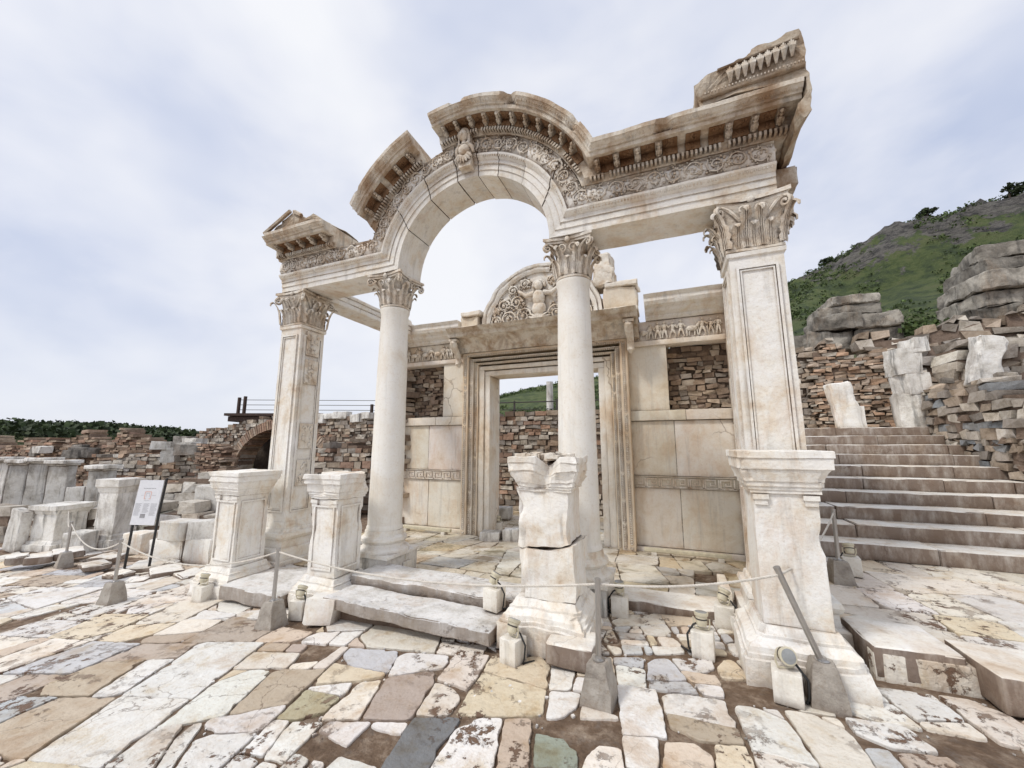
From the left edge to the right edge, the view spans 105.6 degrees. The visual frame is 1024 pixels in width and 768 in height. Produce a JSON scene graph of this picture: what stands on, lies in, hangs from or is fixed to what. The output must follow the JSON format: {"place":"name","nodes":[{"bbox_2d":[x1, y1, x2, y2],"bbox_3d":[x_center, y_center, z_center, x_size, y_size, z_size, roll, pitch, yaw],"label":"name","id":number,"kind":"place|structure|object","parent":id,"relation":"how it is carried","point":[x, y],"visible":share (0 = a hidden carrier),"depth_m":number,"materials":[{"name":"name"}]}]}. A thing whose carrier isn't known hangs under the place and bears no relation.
{"place":"outdoors","nodes":[
{"label":"outdoors","id":0,"kind":"place"},
{"bbox_2d":[122,530,153,554],"bbox_3d":[-7.224,3.087,7.581,0.496,0.407,0.400,-1,-9,6],"label":"marble block","id":1,"kind":"object","parent":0,"point":[141,540],"depth_m":7.41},
{"bbox_2d":[224,396,374,422],"bbox_3d":[-8.234,1.063,16.041,6.330,1.020,1.200,0,-9,-1],"label":"railing","id":2,"kind":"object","parent":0,"point":[238,416],"depth_m":15.51,"materials":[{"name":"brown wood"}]},
{"bbox_2d":[0,514,1023,767],"bbox_3d":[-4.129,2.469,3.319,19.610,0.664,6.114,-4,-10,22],"label":"street pavement","id":3,"kind":"structure","parent":0,"point":[130,728],"depth_m":2.63,"materials":[{"name":"stone"}]},
{"bbox_2d":[3,552,29,565],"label":"broken slab","id":4,"kind":"object","parent":3,"relation":"on","point":[16,559],"depth_m":6.53,"materials":[{"name":"stone"}]},
{"bbox_2d":[0,507,34,551],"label":"marble block","id":5,"kind":"object","parent":3,"relation":"on","point":[16,533],"depth_m":7.89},
{"bbox_2d":[24,550,53,564],"bbox_3d":[-8.174,3.006,6.729,0.386,0.128,0.324,-9,-12,44],"label":"broken slab","id":6,"kind":"object","parent":3,"relation":"on","point":[39,557],"depth_m":6.65,"materials":[{"name":"stone"}]},
{"bbox_2d":[0,501,97,540],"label":"wall","id":7,"kind":"structure","parent":3,"relation":"on","point":[5,507],"depth_m":8.76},
{"bbox_2d":[20,501,96,551],"bbox_3d":[-9.565,2.990,8.229,0.721,0.900,0.720,-1,-9,7],"label":"marble pedestal","id":8,"kind":"object","parent":3,"relation":"on","point":[50,528],"visible":0.84,"depth_m":7.98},
{"bbox_2d":[0,456,122,507],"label":"marble slab wall","id":9,"kind":"structure","parent":3,"relation":"on","point":[25,482],"depth_m":9.93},
{"bbox_2d":[53,521,73,569],"bbox_3d":[-7.673,2.783,6.716,0.217,0.783,0.218,-6,-11,32],"label":"rope post","id":10,"kind":"object","parent":3,"relation":"on","point":[65,560],"visible":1,"depth_m":6.65,"materials":[{"name":"concrete"}]},
{"bbox_2d":[52,545,84,559],"bbox_3d":[-8.026,3.046,7.043,0.486,0.154,0.404,-8,-12,42],"label":"broken slab","id":11,"kind":"object","parent":3,"relation":"on","point":[77,550],"depth_m":6.99,"materials":[{"name":"stone"}]},
{"bbox_2d":[62,530,98,554],"bbox_3d":[-8.522,3.139,7.675,0.422,0.438,0.341,-1,-9,4],"label":"marble block","id":12,"kind":"object","parent":3,"relation":"on","point":[89,537],"depth_m":7.61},
{"bbox_2d":[0,427,167,485],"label":"brick wall","id":13,"kind":"structure","parent":3,"relation":"on","point":[135,439],"depth_m":14.54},
{"bbox_2d":[32,445,52,452],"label":"rubble stone","id":14,"kind":"object","parent":13,"relation":"on","point":[43,449],"visible":1,"depth_m":14.32,"materials":[{"name":"grey stone"}]},
{"bbox_2d":[60,450,83,458],"bbox_3d":[-15.797,2.549,14.038,0.665,0.318,0.391,0,-9,1],"label":"rubble stone","id":15,"kind":"object","parent":13,"relation":"on","point":[72,454],"visible":0.73,"depth_m":13.87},
{"bbox_2d":[67,447,99,457],"bbox_3d":[-15.603,2.497,14.157,0.762,0.370,0.449,0,-9,-3],"label":"rubble stone","id":16,"kind":"object","parent":13,"relation":"on","point":[85,452],"visible":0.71,"depth_m":13.98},
{"bbox_2d":[76,559,112,572],"bbox_3d":[-6.787,2.952,6.312,0.418,0.108,0.358,-6,-11,32],"label":"broken slab","id":17,"kind":"object","parent":3,"relation":"on","point":[93,566],"depth_m":6.24,"materials":[{"name":"stone"}]},
{"bbox_2d":[88,552,125,562],"bbox_3d":[-6.991,3.012,6.734,0.393,0.117,0.316,1,-9,-7],"label":"broken slab","id":18,"kind":"object","parent":3,"relation":"on","point":[112,557],"depth_m":6.66,"materials":[{"name":"stone"}]},
{"bbox_2d":[96,539,127,605],"bbox_3d":[-4.930,2.340,4.846,0.218,0.782,0.213,-3,-9,17],"label":"rope post","id":19,"kind":"object","parent":3,"relation":"on","point":[114,592],"visible":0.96,"depth_m":4.78,"materials":[{"name":"concrete"}]},
{"bbox_2d":[71,524,118,549],"bbox_3d":[-6.292,2.286,5.820,3.354,0.316,0.018,-6,-11,34],"label":"barrier rope","id":20,"kind":"object","parent":19,"relation":"attached to","point":[82,541],"visible":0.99,"depth_m":5.87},
{"bbox_2d":[121,542,275,565],"bbox_3d":[-3.663,1.930,4.441,2.680,0.282,0.018,-3,-9,20],"label":"barrier rope","id":21,"kind":"object","parent":19,"relation":"attached to","point":[195,564],"visible":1,"depth_m":4.40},
{"bbox_2d":[103,569,134,579],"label":"broken slab","id":22,"kind":"object","parent":3,"relation":"on","point":[122,573],"depth_m":5.83,"materials":[{"name":"stone"}]},
{"bbox_2d":[94,477,147,550],"bbox_3d":[-8.312,2.709,8.200,0.589,1.411,0.591,-1,-9,8],"label":"marble pedestal","id":23,"kind":"object","parent":3,"relation":"on","point":[116,502],"visible":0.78,"depth_m":8.02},
{"bbox_2d":[124,575,149,584],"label":"broken slab","id":24,"kind":"object","parent":3,"relation":"on","point":[139,579],"depth_m":5.58,"materials":[{"name":"stone"}]},
{"bbox_2d":[85,441,199,481],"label":"brick wall","id":25,"kind":"structure","parent":3,"relation":"on","point":[138,463],"depth_m":12.63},
{"bbox_2d":[149,441,170,449],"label":"rubble stone","id":26,"kind":"object","parent":25,"relation":"on","point":[156,445],"visible":1,"depth_m":12.14,"materials":[{"name":"grey stone"}]},
{"bbox_2d":[159,451,179,462],"bbox_3d":[-10.711,2.286,12.182,0.434,0.350,0.277,1,-9,-7],"label":"rubble stone","id":27,"kind":"object","parent":25,"relation":"on","point":[165,457],"visible":0.84,"depth_m":12.06,"materials":[{"name":"grey stone"}]},
{"bbox_2d":[173,444,203,455],"bbox_3d":[-9.992,2.023,12.021,0.675,0.358,0.397,2,-9,-11],"label":"rubble stone","id":28,"kind":"object","parent":25,"relation":"on","point":[185,449],"visible":0.86,"depth_m":11.84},
{"bbox_2d":[182,438,206,447],"bbox_3d":[-10.518,1.974,12.886,0.698,0.379,0.425,-4,-10,22],"label":"rubble stone","id":29,"kind":"object","parent":25,"relation":"on","point":[203,440],"visible":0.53,"depth_m":12.76,"materials":[{"name":"grey stone"}]},
{"bbox_2d":[123,478,167,571],"bbox_3d":[-5.923,2.283,6.286,0.514,1.482,0.085,-1,-9,5],"label":"information board","id":30,"kind":"object","parent":3,"relation":"on","point":[149,499],"visible":0.96,"depth_m":6.31,"materials":[{"name":"white metal"}]},
{"bbox_2d":[127,560,165,572],"bbox_3d":[-5.847,2.934,6.268,0.445,0.132,0.370,3,-10,-21],"label":"broken slab","id":31,"kind":"object","parent":3,"relation":"on","point":[138,567],"depth_m":6.13,"materials":[{"name":"stone"}]},
{"bbox_2d":[149,563,184,579],"bbox_3d":[-5.330,2.891,6.012,0.398,0.118,0.506,8,-12,-43],"label":"broken slab","id":32,"kind":"object","parent":3,"relation":"on","point":[161,571],"depth_m":5.90,"materials":[{"name":"stone"}]},
{"bbox_2d":[149,540,185,562],"bbox_3d":[-5.862,2.883,6.702,0.598,0.448,0.308,-2,-9,12],"label":"marble block","id":33,"kind":"object","parent":3,"relation":"on","point":[172,549],"depth_m":6.57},
{"bbox_2d":[156,518,199,540],"bbox_3d":[-5.771,2.520,6.753,0.570,0.328,0.351,-2,-9,10],"label":"marble block","id":34,"kind":"object","parent":33,"relation":"on","point":[175,529],"depth_m":6.59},
{"bbox_2d":[157,557,180,564],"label":"broken slab","id":35,"kind":"object","parent":3,"relation":"on","point":[172,560],"depth_m":6.44,"materials":[{"name":"stone"}]},
{"bbox_2d":[136,500,215,529],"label":"wall","id":36,"kind":"structure","parent":3,"relation":"on","point":[194,510],"depth_m":8.50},
{"bbox_2d":[173,436,197,441],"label":"stone block","id":37,"kind":"structure","parent":3,"relation":"on","point":[177,438],"depth_m":14.33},
{"bbox_2d":[172,568,202,580],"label":"broken slab","id":38,"kind":"object","parent":3,"relation":"on","point":[185,574],"depth_m":5.77,"materials":[{"name":"stone"}]},
{"bbox_2d":[184,537,212,564],"bbox_3d":[-5.241,2.838,6.654,0.560,0.467,0.338,-3,-9,17],"label":"marble block","id":39,"kind":"object","parent":3,"relation":"on","point":[198,551],"depth_m":6.50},
{"bbox_2d":[188,519,214,538],"bbox_3d":[-5.275,2.505,6.705,0.462,0.310,0.299,-2,-9,14],"label":"marble block","id":40,"kind":"object","parent":39,"relation":"on","point":[202,528],"depth_m":6.58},
{"bbox_2d":[191,573,213,602],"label":"spotlight","id":41,"kind":"object","parent":3,"relation":"on","point":[203,592],"visible":0.99,"depth_m":4.69,"materials":[{"name":"stone"}]},
{"bbox_2d":[193,484,216,509],"bbox_3d":[-7.084,2.941,9.273,0.685,1.090,0.554,-1,-9,8],"label":"marble block","id":42,"kind":"object","parent":3,"relation":"on","point":[204,492],"depth_m":9.07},
{"bbox_2d":[193,443,240,477],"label":"brick pier","id":43,"kind":"structure","parent":3,"relation":"on","point":[212,457],"depth_m":11.48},
{"bbox_2d":[187,469,282,600],"bbox_3d":[-3.668,1.969,5.253,0.725,1.570,0.728,-4,-10,22],"label":"marble pedestal","id":44,"kind":"object","parent":3,"relation":"on","point":[240,525],"visible":0.91,"depth_m":5.10,"materials":[{"name":"stone"}]},
{"bbox_2d":[161,476,313,514],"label":"wall","id":45,"kind":"structure","parent":3,"relation":"on","point":[179,490],"depth_m":10.32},
{"bbox_2d":[220,564,307,608],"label":"marble slab","id":46,"kind":"structure","parent":3,"relation":"on","point":[254,590],"depth_m":4.62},
{"bbox_2d":[254,547,286,631],"bbox_3d":[-2.417,2.079,3.956,0.214,0.783,0.212,-3,-9,18],"label":"rope post","id":47,"kind":"object","parent":3,"relation":"on","point":[272,615],"visible":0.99,"depth_m":3.88,"materials":[{"name":"concrete"}]},
{"bbox_2d":[288,585,309,620],"bbox_3d":[-2.195,2.300,4.112,0.251,0.338,0.151,-2,-9,10],"label":"spotlight","id":48,"kind":"object","parent":3,"relation":"on","point":[295,608],"visible":0.85,"depth_m":4.05,"materials":[{"name":"stone"}]},
{"bbox_2d":[300,587,347,625],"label":"marble block","id":49,"kind":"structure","parent":3,"relation":"on","point":[317,610],"depth_m":3.87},
{"bbox_2d":[288,471,367,609],"bbox_3d":[-2.082,1.813,4.609,0.685,1.504,0.674,-4,-10,22],"label":"marble pedestal","id":50,"kind":"object","parent":3,"relation":"on","point":[337,506],"visible":0.73,"depth_m":4.45,"materials":[{"name":"stone"}]},
{"bbox_2d":[314,440,371,513],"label":"stone wall","id":51,"kind":"structure","parent":3,"relation":"on","point":[352,455],"depth_m":11.84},
{"bbox_2d":[402,376,415,520],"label":"rubble wall","id":52,"kind":"structure","parent":3,"relation":"on","point":[410,398],"depth_m":8.94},
{"bbox_2d":[323,583,503,645],"bbox_3d":[-0.961,2.266,3.768,1.907,0.279,0.513,-4,-10,22],"label":"marble step","id":53,"kind":"object","parent":3,"relation":"on","point":[359,603],"visible":0.88,"depth_m":3.65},
{"bbox_2d":[483,571,506,612],"bbox_3d":[-0.133,1.930,3.639,0.237,0.335,0.157,-6,-11,32],"label":"spotlight","id":54,"kind":"object","parent":53,"relation":"on","point":[494,599],"visible":0.94,"depth_m":3.60,"materials":[{"name":"stone"}]},
{"bbox_2d":[351,564,520,611],"bbox_3d":[-0.791,2.278,4.270,2.069,0.275,0.578,-4,-10,22],"label":"marble step","id":55,"kind":"object","parent":3,"relation":"on","point":[468,595],"visible":0.59,"depth_m":4.20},
{"bbox_2d":[193,402,817,515],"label":"ruined wall","id":56,"kind":"structure","parent":3,"relation":"on","point":[521,432],"depth_m":11.61,"materials":[{"name":"stone"}]},
{"bbox_2d":[332,411,351,418],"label":"rubble stone","id":57,"kind":"object","parent":56,"relation":"on","point":[338,415],"visible":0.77,"depth_m":13.70,"materials":[{"name":"grey stone"}]},
{"bbox_2d":[350,413,363,421],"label":"rubble stone","id":58,"kind":"object","parent":56,"relation":"on","point":[355,417],"visible":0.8,"depth_m":13.36,"materials":[{"name":"grey stone"}]},
{"bbox_2d":[359,412,373,418],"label":"rubble stone","id":59,"kind":"object","parent":56,"relation":"on","point":[366,415],"visible":0.65,"depth_m":13.22,"materials":[{"name":"grey stone"}]},
{"bbox_2d":[795,347,819,427],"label":"rubble wall","id":60,"kind":"structure","parent":56,"relation":"on","point":[803,356],"depth_m":9.14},
{"bbox_2d":[0,582,1015,767],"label":"street grit","id":61,"kind":"object","parent":3,"relation":"on","point":[679,719],"visible":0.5,"depth_m":2.45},
{"bbox_2d":[499,617,534,667],"bbox_3d":[0.040,2.024,3.069,0.227,0.334,0.172,-7,-11,38],"label":"spotlight","id":62,"kind":"object","parent":3,"relation":"on","point":[512,649],"visible":0.99,"depth_m":3.03,"materials":[{"name":"stone"}]},
{"bbox_2d":[494,452,602,655],"bbox_3d":[0.366,1.445,3.578,0.789,1.622,0.796,-4,-10,22],"label":"marble pedestal","id":63,"kind":"object","parent":3,"relation":"on","point":[553,544],"visible":0.94,"depth_m":3.34,"materials":[{"name":"stone"}]},
{"bbox_2d":[546,381,552,408],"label":"standing column","id":64,"kind":"structure","parent":3,"relation":"on","point":[549,390],"depth_m":15.06,"materials":[{"name":"grey stone"}]},
{"bbox_2d":[499,399,599,412],"bbox_3d":[1.157,1.010,12.869,5.514,1.000,0.248,-3,-9,19],"label":"metal railing","id":65,"kind":"object","parent":3,"relation":"on","point":[514,402],"visible":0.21,"depth_m":13.12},
{"bbox_2d":[262,26,853,648],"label":"temple facade","id":66,"kind":"structure","parent":3,"relation":"on","point":[714,162],"depth_m":5.45,"materials":[{"name":"stone"}]},
{"bbox_2d":[407,367,443,417],"bbox_3d":[-1.729,0.270,9.029,2.232,1.702,0.430,-4,-10,22],"label":"rubble infill","id":67,"kind":"object","parent":66,"relation":"attached to","point":[428,385],"visible":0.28,"depth_m":8.96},
{"bbox_2d":[666,343,731,409],"bbox_3d":[3.153,-0.032,7.078,2.367,1.701,0.438,-4,-10,22],"label":"rubble infill","id":68,"kind":"object","parent":66,"relation":"attached to","point":[698,376],"visible":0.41,"depth_m":6.88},
{"bbox_2d":[546,632,595,671],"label":"base block","id":69,"kind":"structure","parent":3,"relation":"on","point":[572,652],"depth_m":2.91,"materials":[{"name":"stone"}]},
{"bbox_2d":[580,577,618,715],"bbox_3d":[0.575,1.715,2.597,0.214,0.783,0.216,-5,-10,27],"label":"rope post","id":70,"kind":"object","parent":3,"relation":"on","point":[600,693],"visible":1,"depth_m":2.51,"materials":[{"name":"concrete"}]},
{"bbox_2d":[279,551,594,587],"bbox_3d":[-0.911,1.575,3.325,3.306,0.221,0.018,-4,-10,25],"label":"barrier rope","id":71,"kind":"object","parent":70,"relation":"attached to","point":[487,585],"visible":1,"depth_m":3.13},
{"bbox_2d":[600,574,777,587],"bbox_3d":[1.166,1.315,2.605,1.173,0.116,0.018,-1,-9,5],"label":"barrier rope","id":72,"kind":"object","parent":70,"relation":"attached to","point":[692,585],"visible":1,"depth_m":2.59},
{"bbox_2d":[518,558,711,596],"bbox_3d":[0.724,3.040,7.687,7.100,0.220,6.900,-4,-10,22],"label":"temple floor bed","id":73,"kind":"object","parent":3,"relation":"on","point":[665,577],"depth_m":5.01,"materials":[{"name":"stone"}]},
{"bbox_2d":[293,510,746,599],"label":"temple floor","id":74,"kind":"structure","parent":73,"relation":"on","point":[472,555],"depth_m":5.71,"materials":[{"name":"stone"}]},
{"bbox_2d":[403,525,451,534],"bbox_3d":[-1.754,2.948,7.842,1.200,0.130,0.140,-4,-10,22],"label":"floor light bar","id":75,"kind":"object","parent":74,"relation":"on","point":[443,531],"visible":0.74,"depth_m":7.79,"materials":[{"name":"beige paint"}]},
{"bbox_2d":[480,529,502,541],"bbox_3d":[-0.386,2.828,7.232,0.398,0.204,0.317,-2,-9,11],"label":"loose stone","id":76,"kind":"object","parent":74,"relation":"on","point":[493,535],"visible":0.82,"depth_m":7.10,"materials":[{"name":"grey stone"}]},
{"bbox_2d":[499,505,512,519],"bbox_3d":[-0.230,3.163,9.582,0.472,0.286,0.368,-3,-9,17],"label":"loose stone","id":77,"kind":"object","parent":74,"relation":"on","point":[505,512],"visible":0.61,"depth_m":9.41,"materials":[{"name":"grey stone"}]},
{"bbox_2d":[502,527,518,541],"bbox_3d":[-0.005,2.807,7.203,0.316,0.259,0.249,-2,-9,13],"label":"loose stone","id":78,"kind":"object","parent":74,"relation":"on","point":[510,534],"visible":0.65,"depth_m":7.10,"materials":[{"name":"grey stone"}]},
{"bbox_2d":[610,587,737,619],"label":"threshold slab","id":79,"kind":"structure","parent":74,"relation":"on","point":[662,602],"depth_m":3.88,"materials":[{"name":"stone"}]},
{"bbox_2d":[644,547,731,562],"bbox_3d":[2.719,2.667,6.056,1.250,0.130,0.140,-4,-10,22],"label":"floor light bar","id":80,"kind":"object","parent":74,"relation":"on","point":[655,551],"visible":0.94,"depth_m":6.03,"materials":[{"name":"beige paint"}]},
{"bbox_2d":[608,580,628,617],"bbox_3d":[1.029,2.121,3.863,0.249,0.323,0.160,-4,-10,22],"label":"spotlight","id":81,"kind":"object","parent":3,"relation":"on","point":[619,602],"visible":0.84,"depth_m":3.79,"materials":[{"name":"stone"}]},
{"bbox_2d":[681,610,715,660],"bbox_3d":[1.460,1.967,3.084,0.249,0.326,0.152,-5,-10,29],"label":"spotlight","id":82,"kind":"object","parent":3,"relation":"on","point":[702,640],"visible":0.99,"depth_m":3.02,"materials":[{"name":"stone"}]},
{"bbox_2d":[716,574,732,602],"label":"upright slab","id":83,"kind":"structure","parent":3,"relation":"on","point":[721,578],"depth_m":4.01,"materials":[{"name":"stone"}]},
{"bbox_2d":[714,587,736,630],"bbox_3d":[1.956,2.018,3.507,0.238,0.336,0.153,-5,-10,30],"label":"spotlight","id":84,"kind":"object","parent":3,"relation":"on","point":[724,610],"visible":0.86,"depth_m":3.48,"materials":[{"name":"stone"}]},
{"bbox_2d":[771,646,810,711],"bbox_3d":[1.796,1.852,2.481,0.234,0.333,0.158,-6,-11,32],"label":"spotlight","id":85,"kind":"object","parent":3,"relation":"on","point":[787,680],"visible":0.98,"depth_m":2.44,"materials":[{"name":"stone"}]},
{"bbox_2d":[726,449,883,710],"bbox_3d":[2.086,1.324,2.979,0.743,1.618,0.744,-4,-10,22],"label":"marble pedestal","id":86,"kind":"object","parent":3,"relation":"on","point":[782,489],"visible":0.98,"depth_m":2.79,"materials":[{"name":"stone"}]},
{"bbox_2d":[773,565,852,717],"bbox_3d":[1.920,1.622,2.526,0.346,0.847,0.235,-4,-10,22],"label":"rope post","id":87,"kind":"object","parent":3,"relation":"on","point":[828,692],"visible":0.95,"depth_m":2.41,"materials":[{"name":"concrete"}]},
{"bbox_2d":[782,513,833,573],"bbox_3d":[2.563,1.325,3.319,2.234,0.203,0.018,8,-12,-42],"label":"barrier rope","id":88,"kind":"object","parent":87,"relation":"attached to","point":[821,537],"visible":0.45,"depth_m":3.65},
{"bbox_2d":[841,617,965,689],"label":"kerb block","id":89,"kind":"structure","parent":3,"relation":"on","point":[904,652],"depth_m":2.71,"materials":[{"name":"stone"}]},
{"bbox_2d":[920,375,1023,480],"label":"rubble wall","id":90,"kind":"structure","parent":3,"relation":"on","point":[983,419],"depth_m":5.98,"materials":[{"name":"stone"}]},
{"bbox_2d":[946,641,1023,718],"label":"kerb block","id":91,"kind":"structure","parent":3,"relation":"on","point":[1000,672],"depth_m":2.46,"materials":[{"name":"stone"}]},
{"bbox_2d":[0,0,1023,429],"label":"sky","id":92,"kind":"structure","parent":0,"point":[149,149],"materials":[{"name":"white"}]},
{"bbox_2d":[11,192,1023,468],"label":"hill","id":93,"kind":"structure","parent":0,"point":[903,262],"depth_m":104.51,"materials":[{"name":"plant"}]},
{"bbox_2d":[0,417,198,441],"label":"distant woodland","id":94,"kind":"object","parent":93,"relation":"on","point":[30,428],"visible":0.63,"depth_m":69.13,"materials":[{"name":"green plant"}]},
{"bbox_2d":[499,191,1023,414],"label":"hillside shrubs","id":95,"kind":"object","parent":93,"relation":"on","point":[799,312],"visible":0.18,"depth_m":109.44,"materials":[{"name":"green plant"}]},
{"bbox_2d":[915,207,938,218],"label":"hill tree","id":96,"kind":"object","parent":93,"relation":"on","point":[927,210],"visible":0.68,"depth_m":118.29,"materials":[{"name":"green plant"}]},
{"bbox_2d":[1000,181,1023,197],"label":"hill tree","id":97,"kind":"object","parent":93,"relation":"on","point":[1016,188],"visible":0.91,"depth_m":105.74,"materials":[{"name":"green plant"}]},
{"bbox_2d":[825,556,1023,698],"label":"stair landing pavement","id":98,"kind":"structure","parent":0,"point":[967,606],"depth_m":3.46,"materials":[{"name":"stone"}]},
{"bbox_2d":[840,543,863,577],"bbox_3d":[3.595,1.879,4.199,0.251,0.334,0.153,-5,-10,30],"label":"spotlight","id":99,"kind":"object","parent":98,"relation":"on","point":[854,562],"visible":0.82,"depth_m":4.12,"materials":[{"name":"stone"}]},
{"bbox_2d":[805,427,1023,573],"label":"stone staircase","id":100,"kind":"structure","parent":98,"relation":"on","point":[918,495],"depth_m":5.35,"materials":[{"name":"stone"}]},
{"bbox_2d":[824,381,867,427],"bbox_3d":[6.904,0.473,8.043,0.594,1.043,0.367,-4,-10,22],"label":"leaning slab","id":101,"kind":"object","parent":100,"relation":"on","point":[846,411],"depth_m":7.94,"materials":[{"name":"stone"}]},
{"bbox_2d":[881,335,932,426],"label":"broken pillar","id":102,"kind":"structure","parent":100,"relation":"on","point":[909,381],"depth_m":7.60,"materials":[{"name":"grey stone"}]},
{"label":"upper landing","id":103,"kind":"structure","parent":0,"visible":0},
{"bbox_2d":[806,338,895,427],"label":"brick wall","id":104,"kind":"structure","parent":103,"relation":"on","point":[864,376],"depth_m":8.65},
{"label":"landing soil","id":105,"kind":"structure","parent":0,"visible":0},
{"bbox_2d":[827,509,857,586],"bbox_3d":[3.369,1.701,4.036,0.224,0.780,0.222,-4,-10,22],"label":"rope post","id":106,"kind":"object","parent":105,"relation":"on","point":[839,571],"visible":0.9,"depth_m":3.95,"materials":[{"name":"concrete"}]},
{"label":"terrace ground","id":107,"kind":"structure","parent":0,"visible":0},
{"bbox_2d":[849,304,1023,415],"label":"rubble wall","id":108,"kind":"structure","parent":107,"relation":"on","point":[961,327],"depth_m":8.27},
{"bbox_2d":[793,293,903,354],"bbox_3d":[8.076,-1.426,10.171,3.028,1.454,1.294,-4,-10,26],"label":"boulder stack","id":109,"kind":"object","parent":108,"relation":"on","point":[843,320],"visible":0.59,"depth_m":9.55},
{"bbox_2d":[899,317,945,337],"bbox_3d":[9.758,-1.103,9.155,1.391,1.037,1.236,-4,-10,22],"label":"bush","id":110,"kind":"object","parent":108,"relation":"on","point":[909,327],"visible":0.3,"depth_m":9.11,"materials":[{"name":"green plant"}]},
{"bbox_2d":[937,241,1023,323],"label":"boulder stack","id":111,"kind":"object","parent":108,"relation":"on","point":[985,282],"visible":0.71,"depth_m":8.15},
{"bbox_2d":[929,336,1023,389],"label":"rubble wall","id":112,"kind":"structure","parent":107,"relation":"on","point":[948,360],"depth_m":7.07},
{"bbox_2d":[937,376,953,383],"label":"rubble stone","id":113,"kind":"object","parent":112,"relation":"on","point":[944,380],"visible":1,"depth_m":7.02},
{"bbox_2d":[962,332,1007,386],"bbox_3d":[8.296,-0.408,6.822,0.564,0.964,0.340,-4,-10,22],"label":"leaning slab","id":114,"kind":"object","parent":112,"relation":"on","point":[986,354],"depth_m":6.72,"materials":[{"name":"grey stone"}]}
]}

